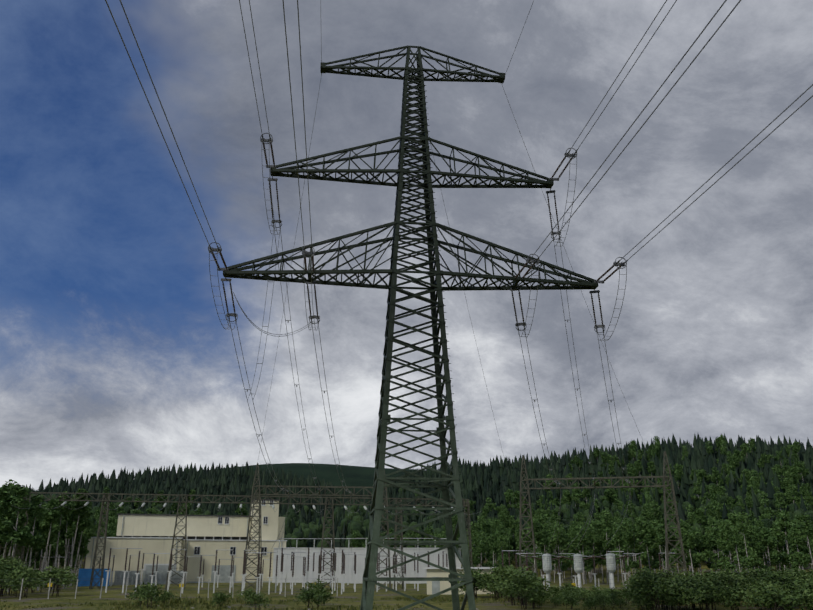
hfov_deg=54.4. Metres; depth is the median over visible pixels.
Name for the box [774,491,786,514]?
birch tree
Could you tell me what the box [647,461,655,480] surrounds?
birch tree
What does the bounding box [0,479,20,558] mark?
birch tree
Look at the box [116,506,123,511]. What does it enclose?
birch tree
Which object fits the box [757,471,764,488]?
birch tree
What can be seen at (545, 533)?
birch tree
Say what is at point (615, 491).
birch tree
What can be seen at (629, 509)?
birch tree
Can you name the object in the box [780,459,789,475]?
birch tree
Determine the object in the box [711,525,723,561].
birch tree
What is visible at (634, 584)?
willow bush
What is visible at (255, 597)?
willow bush
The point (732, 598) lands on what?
willow bush
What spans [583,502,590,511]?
birch tree
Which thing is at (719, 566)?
birch tree
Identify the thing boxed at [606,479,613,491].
birch tree
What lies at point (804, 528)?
birch tree
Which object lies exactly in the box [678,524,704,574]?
birch tree
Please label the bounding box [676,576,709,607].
willow bush
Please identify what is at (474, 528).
birch tree
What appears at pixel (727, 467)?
birch tree
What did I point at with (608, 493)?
birch tree
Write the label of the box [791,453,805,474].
birch tree
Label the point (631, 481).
birch tree
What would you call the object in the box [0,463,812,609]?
ground
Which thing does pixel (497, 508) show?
birch tree
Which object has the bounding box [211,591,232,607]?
willow bush
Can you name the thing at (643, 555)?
birch tree
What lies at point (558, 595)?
willow bush
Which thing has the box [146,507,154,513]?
birch tree
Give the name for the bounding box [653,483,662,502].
birch tree
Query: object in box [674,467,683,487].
birch tree
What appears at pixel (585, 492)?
birch tree
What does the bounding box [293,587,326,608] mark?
willow bush
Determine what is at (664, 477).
gantry
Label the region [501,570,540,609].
willow bush
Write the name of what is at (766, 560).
birch tree
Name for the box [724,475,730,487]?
birch tree
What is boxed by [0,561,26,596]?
willow bush
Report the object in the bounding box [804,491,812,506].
birch tree
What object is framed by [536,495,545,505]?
birch tree
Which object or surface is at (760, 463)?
birch tree
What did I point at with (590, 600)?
willow bush
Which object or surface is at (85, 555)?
birch tree
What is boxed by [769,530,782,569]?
birch tree
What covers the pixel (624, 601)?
willow bush
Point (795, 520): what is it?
birch tree
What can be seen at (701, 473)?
birch tree
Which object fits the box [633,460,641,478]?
birch tree
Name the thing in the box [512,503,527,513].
birch tree
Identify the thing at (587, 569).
birch tree
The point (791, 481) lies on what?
birch tree
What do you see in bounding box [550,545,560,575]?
birch tree
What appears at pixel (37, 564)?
birch tree
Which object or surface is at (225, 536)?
power station building
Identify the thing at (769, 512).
birch tree
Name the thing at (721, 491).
birch tree
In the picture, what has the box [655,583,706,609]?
willow bush
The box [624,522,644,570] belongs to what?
birch tree
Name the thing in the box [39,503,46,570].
birch tree
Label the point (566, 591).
willow bush
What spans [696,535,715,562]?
birch tree
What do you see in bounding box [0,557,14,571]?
willow bush
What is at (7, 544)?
birch tree
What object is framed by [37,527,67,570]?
birch tree
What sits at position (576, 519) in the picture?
birch tree
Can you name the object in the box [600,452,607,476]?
birch tree
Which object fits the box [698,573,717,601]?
willow bush
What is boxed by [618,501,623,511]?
birch tree
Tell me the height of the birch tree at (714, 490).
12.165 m
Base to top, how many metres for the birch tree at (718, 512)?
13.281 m
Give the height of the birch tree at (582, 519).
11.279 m
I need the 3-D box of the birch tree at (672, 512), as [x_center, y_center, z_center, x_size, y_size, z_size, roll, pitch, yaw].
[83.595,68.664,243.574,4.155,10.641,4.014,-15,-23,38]
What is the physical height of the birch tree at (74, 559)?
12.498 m
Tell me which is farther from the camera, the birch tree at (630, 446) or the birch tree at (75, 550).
the birch tree at (630, 446)
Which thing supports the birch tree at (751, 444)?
on the ground
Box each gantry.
[10,492,472,589]
[241,463,390,590]
[519,451,686,576]
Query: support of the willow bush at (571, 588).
on the ground
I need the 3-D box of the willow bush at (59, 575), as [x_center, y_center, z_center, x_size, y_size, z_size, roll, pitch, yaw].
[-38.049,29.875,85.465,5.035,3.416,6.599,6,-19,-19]
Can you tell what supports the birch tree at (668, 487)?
on the ground
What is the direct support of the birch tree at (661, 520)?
on the ground
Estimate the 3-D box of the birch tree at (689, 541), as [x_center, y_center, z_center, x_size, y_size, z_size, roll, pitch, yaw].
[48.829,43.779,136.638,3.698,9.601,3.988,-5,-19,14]
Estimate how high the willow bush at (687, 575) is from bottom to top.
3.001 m
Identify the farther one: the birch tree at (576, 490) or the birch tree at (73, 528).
the birch tree at (576, 490)
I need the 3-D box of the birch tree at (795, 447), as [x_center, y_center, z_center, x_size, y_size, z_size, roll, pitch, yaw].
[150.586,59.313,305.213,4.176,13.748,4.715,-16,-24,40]
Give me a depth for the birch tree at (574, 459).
339.55 m
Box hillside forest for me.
[24,433,812,562]
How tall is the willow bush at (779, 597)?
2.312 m
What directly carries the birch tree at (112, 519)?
on the ground
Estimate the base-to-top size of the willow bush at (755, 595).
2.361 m
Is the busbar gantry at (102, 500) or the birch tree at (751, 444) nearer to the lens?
the busbar gantry at (102, 500)
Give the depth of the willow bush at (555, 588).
62.22 m
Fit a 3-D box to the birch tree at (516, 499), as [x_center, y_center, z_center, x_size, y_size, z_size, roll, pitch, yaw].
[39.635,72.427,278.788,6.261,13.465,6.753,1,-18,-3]
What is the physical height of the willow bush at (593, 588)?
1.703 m
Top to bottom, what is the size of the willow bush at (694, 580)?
2.610 m
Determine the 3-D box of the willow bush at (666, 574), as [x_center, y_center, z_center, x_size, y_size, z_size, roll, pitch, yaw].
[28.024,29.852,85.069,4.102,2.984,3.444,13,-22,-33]
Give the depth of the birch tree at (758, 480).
266.21 m
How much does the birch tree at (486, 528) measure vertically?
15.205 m
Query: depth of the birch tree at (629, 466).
299.39 m
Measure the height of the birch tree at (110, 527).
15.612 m
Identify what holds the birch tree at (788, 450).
on the ground
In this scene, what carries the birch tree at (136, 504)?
on the ground
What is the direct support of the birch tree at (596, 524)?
on the ground
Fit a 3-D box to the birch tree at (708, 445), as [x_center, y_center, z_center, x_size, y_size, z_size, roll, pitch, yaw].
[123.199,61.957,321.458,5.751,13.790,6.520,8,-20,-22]
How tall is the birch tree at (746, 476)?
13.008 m
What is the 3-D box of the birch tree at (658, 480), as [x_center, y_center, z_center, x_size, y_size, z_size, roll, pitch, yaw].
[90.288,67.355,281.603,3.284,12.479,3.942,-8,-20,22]
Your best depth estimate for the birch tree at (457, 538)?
156.51 m
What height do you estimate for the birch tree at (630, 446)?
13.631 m
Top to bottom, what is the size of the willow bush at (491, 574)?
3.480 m
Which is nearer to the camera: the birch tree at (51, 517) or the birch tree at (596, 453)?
the birch tree at (51, 517)
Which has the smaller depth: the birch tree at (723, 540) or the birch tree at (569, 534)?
the birch tree at (723, 540)
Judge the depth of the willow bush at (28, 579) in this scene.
79.94 m
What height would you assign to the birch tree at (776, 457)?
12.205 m
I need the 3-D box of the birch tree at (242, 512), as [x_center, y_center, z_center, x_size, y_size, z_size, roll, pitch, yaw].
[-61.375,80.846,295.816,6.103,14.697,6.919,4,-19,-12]
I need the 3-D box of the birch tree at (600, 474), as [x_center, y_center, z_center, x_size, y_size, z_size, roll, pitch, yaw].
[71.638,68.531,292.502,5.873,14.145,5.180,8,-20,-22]
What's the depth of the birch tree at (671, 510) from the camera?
249.46 m
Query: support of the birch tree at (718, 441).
on the ground
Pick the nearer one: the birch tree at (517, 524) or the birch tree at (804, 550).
the birch tree at (804, 550)
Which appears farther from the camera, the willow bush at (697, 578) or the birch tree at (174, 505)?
the birch tree at (174, 505)
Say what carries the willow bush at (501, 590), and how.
on the ground
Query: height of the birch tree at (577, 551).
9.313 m
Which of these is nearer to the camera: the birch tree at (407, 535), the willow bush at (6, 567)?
the willow bush at (6, 567)
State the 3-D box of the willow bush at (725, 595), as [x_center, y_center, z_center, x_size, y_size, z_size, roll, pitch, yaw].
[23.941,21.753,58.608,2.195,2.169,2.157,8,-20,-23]
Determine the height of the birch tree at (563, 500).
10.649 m
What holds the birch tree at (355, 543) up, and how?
on the ground
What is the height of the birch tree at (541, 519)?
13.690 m
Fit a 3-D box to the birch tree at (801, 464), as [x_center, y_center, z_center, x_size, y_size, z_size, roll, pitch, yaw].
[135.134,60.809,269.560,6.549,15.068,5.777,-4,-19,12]
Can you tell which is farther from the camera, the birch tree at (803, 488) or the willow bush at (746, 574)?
the birch tree at (803, 488)
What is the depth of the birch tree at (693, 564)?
183.91 m
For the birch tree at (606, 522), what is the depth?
150.86 m
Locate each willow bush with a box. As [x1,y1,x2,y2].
[0,556,25,594]
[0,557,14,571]
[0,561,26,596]
[0,564,47,596]
[0,569,13,586]
[2,569,47,598]
[3,556,29,592]
[30,565,79,596]
[31,568,47,592]
[41,565,72,590]
[126,584,156,605]
[137,582,167,608]
[157,589,179,603]
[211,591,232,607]
[234,589,264,604]
[244,593,271,609]
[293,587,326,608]
[300,579,335,606]
[319,594,331,605]
[457,567,488,596]
[457,570,489,598]
[458,570,489,594]
[478,573,501,599]
[482,565,512,598]
[487,565,526,601]
[487,573,541,604]
[487,586,502,597]
[493,566,550,604]
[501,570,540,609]
[514,580,556,605]
[523,591,543,608]
[529,589,549,608]
[547,585,564,597]
[549,588,582,605]
[549,593,566,604]
[549,596,560,607]
[555,593,584,608]
[558,583,578,590]
[566,586,583,592]
[575,588,594,602]
[581,596,605,608]
[581,598,596,609]
[589,586,605,592]
[591,592,613,609]
[593,589,609,593]
[603,587,624,603]
[606,592,621,607]
[613,597,628,607]
[618,585,633,602]
[621,575,647,592]
[626,567,673,609]
[628,566,655,579]
[629,571,680,609]
[629,595,653,609]
[647,579,697,609]
[653,598,680,609]
[655,568,681,580]
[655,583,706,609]
[667,569,704,583]
[669,575,702,607]
[671,582,695,609]
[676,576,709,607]
[684,573,710,603]
[686,583,713,609]
[688,581,733,609]
[695,582,724,609]
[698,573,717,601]
[702,568,723,574]
[702,569,723,602]
[703,570,749,605]
[703,574,740,603]
[716,584,742,609]
[719,567,742,575]
[720,586,748,609]
[732,580,791,609]
[734,566,774,584]
[743,583,775,609]
[746,580,784,609]
[749,564,788,590]
[749,586,806,609]
[754,568,796,608]
[780,582,796,607]
[781,577,812,604]
[782,578,812,609]
[785,566,805,577]
[786,577,810,607]
[789,570,812,604]
[798,590,812,609]
[804,590,812,606]
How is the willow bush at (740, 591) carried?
on the ground
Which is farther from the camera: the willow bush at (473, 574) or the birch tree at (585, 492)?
the birch tree at (585, 492)
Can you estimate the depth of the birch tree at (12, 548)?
130.16 m
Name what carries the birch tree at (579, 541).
on the ground
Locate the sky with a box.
[0,0,812,490]
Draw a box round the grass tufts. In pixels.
[0,595,774,609]
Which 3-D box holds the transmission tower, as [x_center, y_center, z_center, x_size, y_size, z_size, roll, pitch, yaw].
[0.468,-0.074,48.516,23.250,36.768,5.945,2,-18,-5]
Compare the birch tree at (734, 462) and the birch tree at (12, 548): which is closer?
the birch tree at (12, 548)
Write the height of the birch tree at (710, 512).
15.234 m
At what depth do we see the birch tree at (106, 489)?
317.59 m
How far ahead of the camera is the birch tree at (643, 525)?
148.90 m
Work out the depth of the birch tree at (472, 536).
148.05 m
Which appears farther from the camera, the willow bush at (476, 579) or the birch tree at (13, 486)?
the birch tree at (13, 486)
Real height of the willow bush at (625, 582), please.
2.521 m
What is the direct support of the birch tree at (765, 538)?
on the ground
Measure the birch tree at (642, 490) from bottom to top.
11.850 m
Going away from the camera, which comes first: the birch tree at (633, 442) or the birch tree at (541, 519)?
the birch tree at (541, 519)
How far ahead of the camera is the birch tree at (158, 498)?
314.24 m
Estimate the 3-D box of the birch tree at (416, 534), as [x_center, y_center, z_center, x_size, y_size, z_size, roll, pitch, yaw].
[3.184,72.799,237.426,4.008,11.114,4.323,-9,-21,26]
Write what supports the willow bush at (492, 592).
on the ground
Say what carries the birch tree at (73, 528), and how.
on the ground
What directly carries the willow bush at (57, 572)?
on the ground
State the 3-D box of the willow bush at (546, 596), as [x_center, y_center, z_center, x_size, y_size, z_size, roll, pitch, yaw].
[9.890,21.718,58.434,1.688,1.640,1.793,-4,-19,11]
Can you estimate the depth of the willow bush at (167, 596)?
61.34 m
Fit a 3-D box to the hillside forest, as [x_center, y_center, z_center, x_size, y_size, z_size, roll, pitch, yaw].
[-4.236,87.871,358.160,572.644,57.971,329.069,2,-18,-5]
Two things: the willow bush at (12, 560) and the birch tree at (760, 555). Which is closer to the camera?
the willow bush at (12, 560)
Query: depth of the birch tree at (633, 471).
287.04 m
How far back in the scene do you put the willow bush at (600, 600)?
57.85 m
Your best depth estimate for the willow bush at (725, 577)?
64.30 m
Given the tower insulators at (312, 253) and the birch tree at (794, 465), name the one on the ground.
the birch tree at (794, 465)
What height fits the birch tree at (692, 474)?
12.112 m
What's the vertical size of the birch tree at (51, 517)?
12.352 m
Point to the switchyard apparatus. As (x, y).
(610, 558)
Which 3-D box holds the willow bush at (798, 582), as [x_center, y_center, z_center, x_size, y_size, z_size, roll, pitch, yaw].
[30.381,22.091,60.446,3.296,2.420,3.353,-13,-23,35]
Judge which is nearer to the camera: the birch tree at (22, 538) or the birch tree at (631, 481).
the birch tree at (22, 538)
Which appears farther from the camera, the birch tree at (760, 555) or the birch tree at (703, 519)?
the birch tree at (703, 519)
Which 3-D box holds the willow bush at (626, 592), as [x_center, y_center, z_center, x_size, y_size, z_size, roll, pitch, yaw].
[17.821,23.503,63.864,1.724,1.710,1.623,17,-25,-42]
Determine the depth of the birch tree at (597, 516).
232.46 m
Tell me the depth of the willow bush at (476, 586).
82.73 m
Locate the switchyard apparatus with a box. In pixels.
[1,538,660,599]
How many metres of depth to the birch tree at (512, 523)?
248.66 m
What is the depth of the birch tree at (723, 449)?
318.11 m
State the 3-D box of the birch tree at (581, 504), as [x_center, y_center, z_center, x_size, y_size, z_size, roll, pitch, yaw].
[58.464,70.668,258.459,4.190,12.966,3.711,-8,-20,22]
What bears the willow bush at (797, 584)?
on the ground
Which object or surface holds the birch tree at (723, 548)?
on the ground
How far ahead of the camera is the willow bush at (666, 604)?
59.38 m
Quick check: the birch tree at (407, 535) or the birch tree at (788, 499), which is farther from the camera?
the birch tree at (788, 499)
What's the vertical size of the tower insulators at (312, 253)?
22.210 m
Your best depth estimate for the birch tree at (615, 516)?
242.88 m
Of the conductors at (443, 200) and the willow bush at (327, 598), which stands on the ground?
the willow bush at (327, 598)
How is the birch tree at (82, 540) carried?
on the ground
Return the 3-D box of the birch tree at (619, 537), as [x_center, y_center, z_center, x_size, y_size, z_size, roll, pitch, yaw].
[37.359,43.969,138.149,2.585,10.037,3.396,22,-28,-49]
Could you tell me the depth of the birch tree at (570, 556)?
156.92 m
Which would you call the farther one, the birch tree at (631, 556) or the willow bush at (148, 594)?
the birch tree at (631, 556)
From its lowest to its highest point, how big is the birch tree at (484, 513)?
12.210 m
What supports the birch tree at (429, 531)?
on the ground
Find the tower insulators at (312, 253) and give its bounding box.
[208,65,629,494]
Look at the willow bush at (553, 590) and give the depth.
68.77 m
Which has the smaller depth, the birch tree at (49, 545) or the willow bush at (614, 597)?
the willow bush at (614, 597)
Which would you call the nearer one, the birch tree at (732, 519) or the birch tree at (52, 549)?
the birch tree at (52, 549)
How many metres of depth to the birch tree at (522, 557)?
175.28 m
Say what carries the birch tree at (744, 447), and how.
on the ground
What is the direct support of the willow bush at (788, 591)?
on the ground
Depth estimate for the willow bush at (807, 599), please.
54.73 m
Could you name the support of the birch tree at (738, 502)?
on the ground
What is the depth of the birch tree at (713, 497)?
248.40 m
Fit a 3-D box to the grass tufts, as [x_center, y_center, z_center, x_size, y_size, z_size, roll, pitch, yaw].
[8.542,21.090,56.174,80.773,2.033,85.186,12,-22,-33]
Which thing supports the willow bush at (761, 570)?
on the ground
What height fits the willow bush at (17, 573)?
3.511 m
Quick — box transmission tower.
[223,45,597,609]
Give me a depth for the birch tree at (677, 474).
285.95 m
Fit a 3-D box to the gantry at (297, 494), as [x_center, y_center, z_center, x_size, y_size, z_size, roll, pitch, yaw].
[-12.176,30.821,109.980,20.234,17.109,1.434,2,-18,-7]
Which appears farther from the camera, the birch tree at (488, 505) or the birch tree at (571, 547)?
the birch tree at (488, 505)
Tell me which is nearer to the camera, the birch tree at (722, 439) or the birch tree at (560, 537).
the birch tree at (560, 537)
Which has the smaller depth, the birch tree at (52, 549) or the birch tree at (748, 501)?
the birch tree at (52, 549)
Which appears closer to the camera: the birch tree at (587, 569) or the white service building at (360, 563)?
the birch tree at (587, 569)
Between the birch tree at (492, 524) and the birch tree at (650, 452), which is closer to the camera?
the birch tree at (492, 524)
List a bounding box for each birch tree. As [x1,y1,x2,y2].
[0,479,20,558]
[0,485,31,591]
[0,486,15,542]
[0,486,30,558]
[0,496,18,557]
[0,503,4,536]
[0,518,17,555]
[7,508,26,551]
[8,513,23,560]
[10,507,41,568]
[18,493,45,568]
[24,525,44,568]
[33,550,44,569]
[37,498,60,590]
[37,503,49,583]
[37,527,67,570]
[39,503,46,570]
[40,502,60,583]
[41,491,70,588]
[44,527,64,566]
[47,551,63,571]
[51,501,74,587]
[53,499,79,555]
[56,520,83,585]
[57,551,76,567]
[64,488,88,587]
[67,494,84,585]
[67,498,92,585]
[72,517,94,583]
[72,554,81,571]
[75,516,97,575]
[77,518,93,577]
[93,508,100,524]
[94,514,103,534]
[99,521,105,536]
[101,486,109,506]
[102,522,115,536]
[104,505,116,524]
[108,515,117,524]
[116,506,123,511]
[123,497,131,506]
[134,498,145,509]
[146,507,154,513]
[152,495,167,506]
[170,500,177,513]
[180,506,185,514]
[188,489,196,505]
[235,501,247,515]
[351,532,361,547]
[352,530,363,546]
[392,534,399,547]
[403,533,414,547]
[410,528,420,547]
[421,526,433,547]
[431,532,441,547]
[443,526,459,549]
[452,515,457,526]
[465,500,474,508]
[466,529,475,566]
[469,521,478,558]
[471,531,493,566]
[472,530,485,564]
[472,531,485,566]
[474,515,483,528]
[474,534,496,563]
[480,507,487,521]
[480,520,491,558]
[481,534,505,563]
[483,497,493,514]
[484,521,496,553]
[487,527,500,562]
[489,530,512,565]
[490,517,499,560]
[492,529,509,568]
[494,504,509,514]
[496,522,510,563]
[496,534,510,566]
[499,506,507,529]
[499,513,513,526]
[504,489,513,508]
[505,538,512,556]
[509,491,527,506]
[509,518,515,535]
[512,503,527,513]
[514,518,521,548]
[514,529,523,572]
[517,527,533,568]
[521,518,545,572]
[530,535,541,561]
[531,513,551,581]
[534,508,541,518]
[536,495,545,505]
[539,528,554,570]
[540,504,547,513]
[543,474,555,495]
[547,501,553,513]
[547,532,557,582]
[548,509,559,527]
[548,523,563,572]
[548,528,567,576]
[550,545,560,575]
[552,523,570,582]
[557,531,570,578]
[559,497,571,505]
[562,489,571,501]
[565,474,571,486]
[566,532,571,578]
[567,526,595,577]
[568,514,580,528]
[568,524,587,566]
[570,455,577,468]
[571,492,580,510]
[571,541,589,583]
[572,482,580,498]
[573,526,588,584]
[574,512,586,522]
[574,534,591,583]
[576,458,582,472]
[578,501,585,514]
[578,524,595,581]
[580,486,591,503]
[581,521,602,581]
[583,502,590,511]
[584,525,602,562]
[589,499,598,513]
[589,512,602,524]
[590,448,599,466]
[590,519,603,582]
[592,471,606,495]
[596,527,608,563]
[599,523,621,566]
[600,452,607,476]
[600,509,621,582]
[603,488,618,501]
[605,454,613,468]
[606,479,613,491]
[608,464,615,480]
[609,522,618,581]
[611,489,617,503]
[611,527,630,584]
[612,455,618,464]
[612,521,640,581]
[613,511,619,522]
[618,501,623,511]
[618,521,637,574]
[623,504,632,517]
[623,548,646,568]
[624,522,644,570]
[625,548,643,569]
[627,448,635,460]
[627,463,633,474]
[627,479,641,505]
[628,444,635,462]
[628,483,640,499]
[629,466,641,492]
[630,440,636,451]
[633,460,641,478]
[634,515,650,562]
[637,449,647,465]
[637,519,661,571]
[638,538,648,570]
[639,485,652,506]
[640,479,649,492]
[642,494,659,519]
[642,504,657,520]
[644,545,652,564]
[646,448,654,460]
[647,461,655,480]
[647,500,662,520]
[648,518,658,572]
[648,523,678,571]
[649,524,669,568]
[652,532,671,572]
[653,436,660,459]
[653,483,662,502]
[654,446,659,457]
[656,478,661,484]
[657,515,672,574]
[660,487,669,498]
[662,480,670,501]
[663,525,688,570]
[665,464,676,481]
[669,519,696,574]
[670,500,677,511]
[671,511,676,523]
[673,463,681,488]
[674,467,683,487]
[676,530,697,575]
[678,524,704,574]
[679,556,697,569]
[681,445,688,460]
[685,504,694,524]
[687,529,704,574]
[690,469,697,479]
[691,481,700,509]
[693,508,706,563]
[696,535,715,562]
[697,468,711,484]
[697,507,707,562]
[700,485,715,504]
[701,516,727,563]
[704,441,717,459]
[704,525,714,570]
[704,531,720,571]
[705,503,717,518]
[707,527,719,572]
[709,484,724,493]
[710,494,718,503]
[711,469,723,485]
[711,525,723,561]
[713,505,721,519]
[713,527,736,568]
[715,437,722,454]
[715,486,726,496]
[716,441,726,463]
[716,519,743,563]
[719,434,725,446]
[721,463,731,476]
[721,525,755,572]
[721,543,732,569]
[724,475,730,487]
[725,451,733,462]
[727,496,734,509]
[727,510,749,570]
[728,455,741,470]
[729,512,757,566]
[732,449,743,462]
[732,470,739,483]
[735,496,744,509]
[737,535,751,567]
[739,469,755,483]
[740,442,751,456]
[740,469,749,491]
[741,513,764,567]
[741,529,763,571]
[744,438,755,457]
[744,495,752,511]
[746,484,759,496]
[748,469,757,484]
[754,477,766,487]
[754,526,766,564]
[755,528,779,568]
[756,453,773,467]
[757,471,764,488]
[757,526,773,566]
[758,507,774,519]
[759,491,769,510]
[767,510,800,570]
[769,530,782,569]
[770,533,796,569]
[771,475,785,491]
[772,464,781,476]
[774,450,787,463]
[774,486,780,492]
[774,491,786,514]
[775,510,790,553]
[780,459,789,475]
[782,471,792,497]
[784,489,794,504]
[785,523,802,571]
[786,445,793,456]
[786,466,800,485]
[787,478,794,489]
[787,484,798,507]
[787,527,810,569]
[790,474,798,486]
[790,518,802,569]
[791,441,800,459]
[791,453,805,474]
[792,461,809,489]
[792,462,805,481]
[795,496,808,509]
[798,513,812,564]
[799,483,808,496]
[799,520,812,570]
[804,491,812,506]
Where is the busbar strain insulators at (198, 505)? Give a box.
[39,501,454,510]
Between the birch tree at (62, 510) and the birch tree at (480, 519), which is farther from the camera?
the birch tree at (480, 519)
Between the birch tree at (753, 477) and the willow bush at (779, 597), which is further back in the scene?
the birch tree at (753, 477)
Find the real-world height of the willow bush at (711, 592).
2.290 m
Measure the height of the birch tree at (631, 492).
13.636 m
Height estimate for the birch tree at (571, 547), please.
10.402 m
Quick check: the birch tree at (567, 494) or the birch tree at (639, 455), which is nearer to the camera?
the birch tree at (567, 494)
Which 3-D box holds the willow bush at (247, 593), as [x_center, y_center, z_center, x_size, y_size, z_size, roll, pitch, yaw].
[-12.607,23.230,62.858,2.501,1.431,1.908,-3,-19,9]
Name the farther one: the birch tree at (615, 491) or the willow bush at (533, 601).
the birch tree at (615, 491)
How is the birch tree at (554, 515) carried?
on the ground
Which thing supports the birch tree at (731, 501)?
on the ground
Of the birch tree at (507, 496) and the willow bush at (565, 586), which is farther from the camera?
the birch tree at (507, 496)
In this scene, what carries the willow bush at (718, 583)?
on the ground
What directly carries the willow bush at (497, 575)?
on the ground
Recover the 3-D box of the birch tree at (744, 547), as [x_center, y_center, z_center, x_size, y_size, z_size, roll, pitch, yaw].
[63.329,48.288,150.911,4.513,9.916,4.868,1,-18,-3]
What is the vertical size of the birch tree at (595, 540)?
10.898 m
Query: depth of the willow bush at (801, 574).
65.02 m
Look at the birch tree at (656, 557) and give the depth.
150.82 m
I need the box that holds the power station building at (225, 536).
[77,499,286,586]
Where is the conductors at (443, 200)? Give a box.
[105,0,812,508]
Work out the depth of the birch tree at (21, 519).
108.16 m
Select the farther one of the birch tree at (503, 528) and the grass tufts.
the birch tree at (503, 528)
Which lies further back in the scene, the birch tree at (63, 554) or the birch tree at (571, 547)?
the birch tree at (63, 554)
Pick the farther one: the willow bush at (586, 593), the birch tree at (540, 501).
the birch tree at (540, 501)
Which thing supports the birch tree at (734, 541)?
on the ground
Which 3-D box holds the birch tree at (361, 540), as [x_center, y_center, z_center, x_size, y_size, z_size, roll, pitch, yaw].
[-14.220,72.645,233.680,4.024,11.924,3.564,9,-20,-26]
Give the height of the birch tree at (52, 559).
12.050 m
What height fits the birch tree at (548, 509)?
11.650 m
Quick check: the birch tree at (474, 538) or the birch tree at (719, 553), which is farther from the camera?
the birch tree at (474, 538)
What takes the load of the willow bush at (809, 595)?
on the ground
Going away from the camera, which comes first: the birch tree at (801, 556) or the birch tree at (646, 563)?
the birch tree at (801, 556)
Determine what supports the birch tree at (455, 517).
on the ground
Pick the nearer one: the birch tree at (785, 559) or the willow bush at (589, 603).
the willow bush at (589, 603)
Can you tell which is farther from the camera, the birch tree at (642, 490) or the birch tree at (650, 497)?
the birch tree at (642, 490)
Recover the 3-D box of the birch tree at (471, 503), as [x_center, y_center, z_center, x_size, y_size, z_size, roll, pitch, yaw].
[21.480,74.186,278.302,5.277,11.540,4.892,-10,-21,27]
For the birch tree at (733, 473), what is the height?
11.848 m
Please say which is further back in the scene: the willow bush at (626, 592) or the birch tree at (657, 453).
the birch tree at (657, 453)
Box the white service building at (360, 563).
[272,548,460,583]
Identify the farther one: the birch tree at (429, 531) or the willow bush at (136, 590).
the birch tree at (429, 531)
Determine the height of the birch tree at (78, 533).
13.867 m
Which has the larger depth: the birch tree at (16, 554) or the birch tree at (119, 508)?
the birch tree at (119, 508)
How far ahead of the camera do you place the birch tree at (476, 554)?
189.16 m
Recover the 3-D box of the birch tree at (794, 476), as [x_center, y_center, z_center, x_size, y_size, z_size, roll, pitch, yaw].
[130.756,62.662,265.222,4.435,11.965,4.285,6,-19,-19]
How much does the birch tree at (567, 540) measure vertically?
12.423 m
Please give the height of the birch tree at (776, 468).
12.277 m
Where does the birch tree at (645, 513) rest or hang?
on the ground
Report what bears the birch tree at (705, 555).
on the ground
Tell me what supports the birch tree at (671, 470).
on the ground
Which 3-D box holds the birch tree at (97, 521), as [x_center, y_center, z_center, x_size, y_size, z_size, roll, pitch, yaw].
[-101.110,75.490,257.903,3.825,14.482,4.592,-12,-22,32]
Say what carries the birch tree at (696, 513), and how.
on the ground
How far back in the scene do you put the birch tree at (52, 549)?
131.46 m
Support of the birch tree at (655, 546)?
on the ground
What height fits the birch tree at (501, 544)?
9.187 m
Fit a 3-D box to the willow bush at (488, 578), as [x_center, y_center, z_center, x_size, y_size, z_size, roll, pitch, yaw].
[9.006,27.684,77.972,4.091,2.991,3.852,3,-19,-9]
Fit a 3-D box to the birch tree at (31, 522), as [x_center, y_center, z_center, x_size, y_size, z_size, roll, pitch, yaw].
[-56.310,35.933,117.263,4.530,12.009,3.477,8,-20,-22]
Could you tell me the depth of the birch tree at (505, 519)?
251.09 m
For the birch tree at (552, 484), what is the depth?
291.92 m
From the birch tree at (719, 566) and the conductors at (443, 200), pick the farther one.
the birch tree at (719, 566)
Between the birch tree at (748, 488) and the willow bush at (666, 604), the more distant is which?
the birch tree at (748, 488)
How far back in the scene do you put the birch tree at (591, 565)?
160.27 m
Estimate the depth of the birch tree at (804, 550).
159.13 m
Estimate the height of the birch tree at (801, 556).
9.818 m
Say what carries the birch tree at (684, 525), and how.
on the ground
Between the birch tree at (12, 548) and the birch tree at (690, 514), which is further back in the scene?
the birch tree at (690, 514)
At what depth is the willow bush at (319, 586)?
60.29 m
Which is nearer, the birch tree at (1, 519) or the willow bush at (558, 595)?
the willow bush at (558, 595)
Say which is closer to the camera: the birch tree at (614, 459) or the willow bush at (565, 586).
the willow bush at (565, 586)
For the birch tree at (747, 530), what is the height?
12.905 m
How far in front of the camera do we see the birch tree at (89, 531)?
138.04 m
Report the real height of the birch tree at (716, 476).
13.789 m
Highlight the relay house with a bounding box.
[423,567,493,594]
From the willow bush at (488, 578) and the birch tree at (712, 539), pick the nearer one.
the willow bush at (488, 578)
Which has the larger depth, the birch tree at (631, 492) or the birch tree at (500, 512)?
the birch tree at (631, 492)
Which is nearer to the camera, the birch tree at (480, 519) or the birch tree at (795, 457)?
the birch tree at (480, 519)
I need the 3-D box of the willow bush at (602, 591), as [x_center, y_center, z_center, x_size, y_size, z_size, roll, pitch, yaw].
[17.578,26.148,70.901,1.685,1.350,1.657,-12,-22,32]
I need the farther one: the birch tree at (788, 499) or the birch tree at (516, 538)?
the birch tree at (788, 499)
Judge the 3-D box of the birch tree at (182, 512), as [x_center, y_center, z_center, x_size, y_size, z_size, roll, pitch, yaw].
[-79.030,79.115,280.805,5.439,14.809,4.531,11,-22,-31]
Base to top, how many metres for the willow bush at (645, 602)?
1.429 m
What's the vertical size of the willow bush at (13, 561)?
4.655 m
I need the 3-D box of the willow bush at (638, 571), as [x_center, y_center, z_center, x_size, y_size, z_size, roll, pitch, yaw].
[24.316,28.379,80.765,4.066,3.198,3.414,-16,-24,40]
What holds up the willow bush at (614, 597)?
on the ground
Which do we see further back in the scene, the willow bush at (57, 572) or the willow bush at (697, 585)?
the willow bush at (57, 572)
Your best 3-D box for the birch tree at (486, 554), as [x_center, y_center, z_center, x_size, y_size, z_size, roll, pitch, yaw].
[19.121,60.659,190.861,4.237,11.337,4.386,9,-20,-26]

